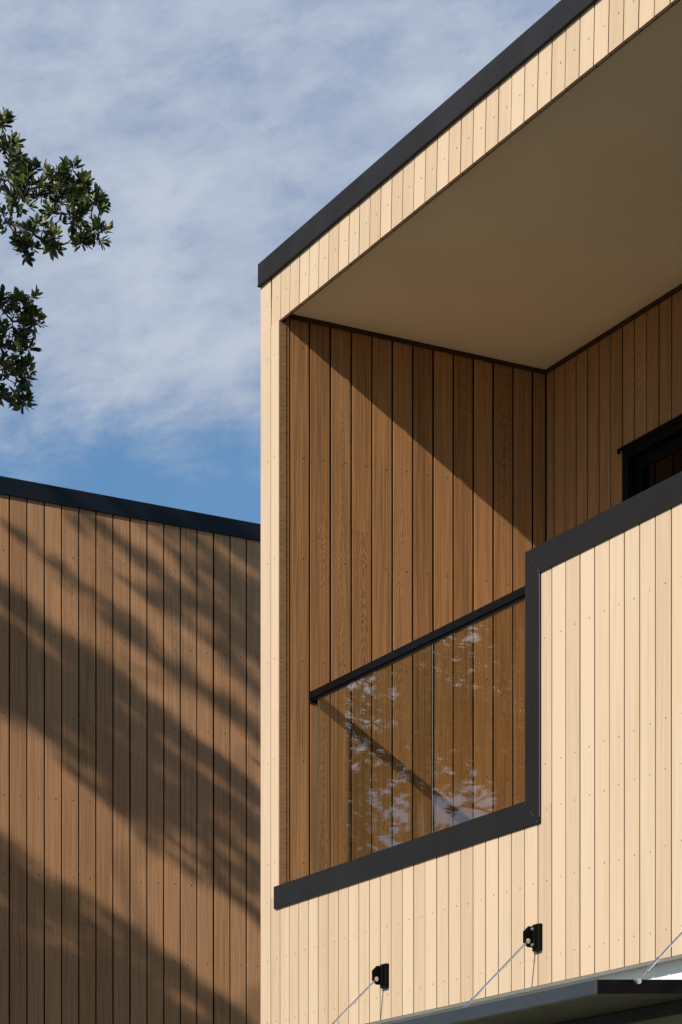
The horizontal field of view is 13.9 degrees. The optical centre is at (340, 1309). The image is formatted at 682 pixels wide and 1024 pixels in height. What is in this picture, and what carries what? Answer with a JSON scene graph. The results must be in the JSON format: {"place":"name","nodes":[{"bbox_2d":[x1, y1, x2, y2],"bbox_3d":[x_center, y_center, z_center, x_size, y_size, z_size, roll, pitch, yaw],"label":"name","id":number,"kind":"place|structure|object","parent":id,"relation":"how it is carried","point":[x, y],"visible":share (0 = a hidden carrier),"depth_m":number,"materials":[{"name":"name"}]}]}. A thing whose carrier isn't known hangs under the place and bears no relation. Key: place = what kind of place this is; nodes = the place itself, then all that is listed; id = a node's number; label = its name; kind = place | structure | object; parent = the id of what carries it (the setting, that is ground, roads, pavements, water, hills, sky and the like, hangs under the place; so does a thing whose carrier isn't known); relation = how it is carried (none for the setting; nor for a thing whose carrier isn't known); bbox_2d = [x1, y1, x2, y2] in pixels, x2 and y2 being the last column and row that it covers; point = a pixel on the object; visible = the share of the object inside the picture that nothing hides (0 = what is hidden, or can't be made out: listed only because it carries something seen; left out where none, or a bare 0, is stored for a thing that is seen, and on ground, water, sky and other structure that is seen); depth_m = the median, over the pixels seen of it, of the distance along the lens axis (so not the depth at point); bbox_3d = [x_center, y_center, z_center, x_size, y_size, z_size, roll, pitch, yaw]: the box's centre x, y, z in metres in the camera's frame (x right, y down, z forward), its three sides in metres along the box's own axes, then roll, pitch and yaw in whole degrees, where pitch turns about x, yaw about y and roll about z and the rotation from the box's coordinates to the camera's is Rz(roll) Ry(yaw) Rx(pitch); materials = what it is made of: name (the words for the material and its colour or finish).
{"place":"outdoors","nodes":[
{"label":"outdoors","id":0,"kind":"place"},
{"bbox_2d":[0,106,113,414],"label":"pohutukawa tree","id":1,"kind":"object","parent":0,"point":[20,174],"visible":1,"depth_m":19.34,"materials":[{"name":"green plant"}]},
{"bbox_2d":[0,476,260,1023],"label":"timber outbuilding","id":2,"kind":"structure","parent":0,"point":[130,761],"depth_m":21.15,"materials":[{"name":"brown wood"}]},
{"bbox_2d":[0,0,559,523],"label":"sky","id":3,"kind":"structure","parent":0,"point":[212,131],"materials":[{"name":"blue"}]},
{"bbox_2d":[257,0,681,1023],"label":"timber house","id":4,"kind":"structure","parent":0,"point":[471,344],"depth_m":15.81,"materials":[{"name":"timber cladding"},{"name":"dark coated metal trim"}]},
{"bbox_2d":[332,963,388,1023],"bbox_3d":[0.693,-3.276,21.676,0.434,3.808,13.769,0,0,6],"label":"canopy stay","id":5,"kind":"object","parent":4,"relation":"attached to","point":[380,975],"visible":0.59,"depth_m":15.01,"materials":[{"name":"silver metal"}]},
{"bbox_2d":[309,586,524,871],"bbox_3d":[0.531,-2.967,14.948,0.058,1.359,3.324,0,0,-25],"label":"glass balustrade","id":6,"kind":"object","parent":4,"relation":"attached to","point":[485,612],"visible":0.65,"depth_m":15.02,"materials":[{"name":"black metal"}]},
{"bbox_2d":[463,923,541,1007],"bbox_3d":[0.746,-1.617,13.386,0.467,0.491,0.064,0,0,-25],"label":"canopy stay","id":7,"kind":"object","parent":4,"relation":"attached to","point":[532,936],"visible":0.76,"depth_m":13.46,"materials":[{"name":"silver metal"}]},
{"bbox_2d":[391,979,681,1023],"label":"canopy","id":8,"kind":"object","parent":4,"relation":"attached to","point":[588,1002],"visible":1,"depth_m":12.54,"materials":[{"name":"metal"}]},
{"bbox_2d":[623,419,681,500],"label":"sliding door","id":9,"kind":"structure","parent":4,"relation":"in","point":[656,458],"depth_m":16.06,"materials":[{"name":"black glass"}]},
{"bbox_2d":[634,932,681,983],"bbox_3d":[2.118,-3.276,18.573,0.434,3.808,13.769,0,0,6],"label":"canopy stay","id":10,"kind":"object","parent":4,"relation":"attached to","point":[639,980],"visible":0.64,"depth_m":11.79,"materials":[{"name":"silver metal"}]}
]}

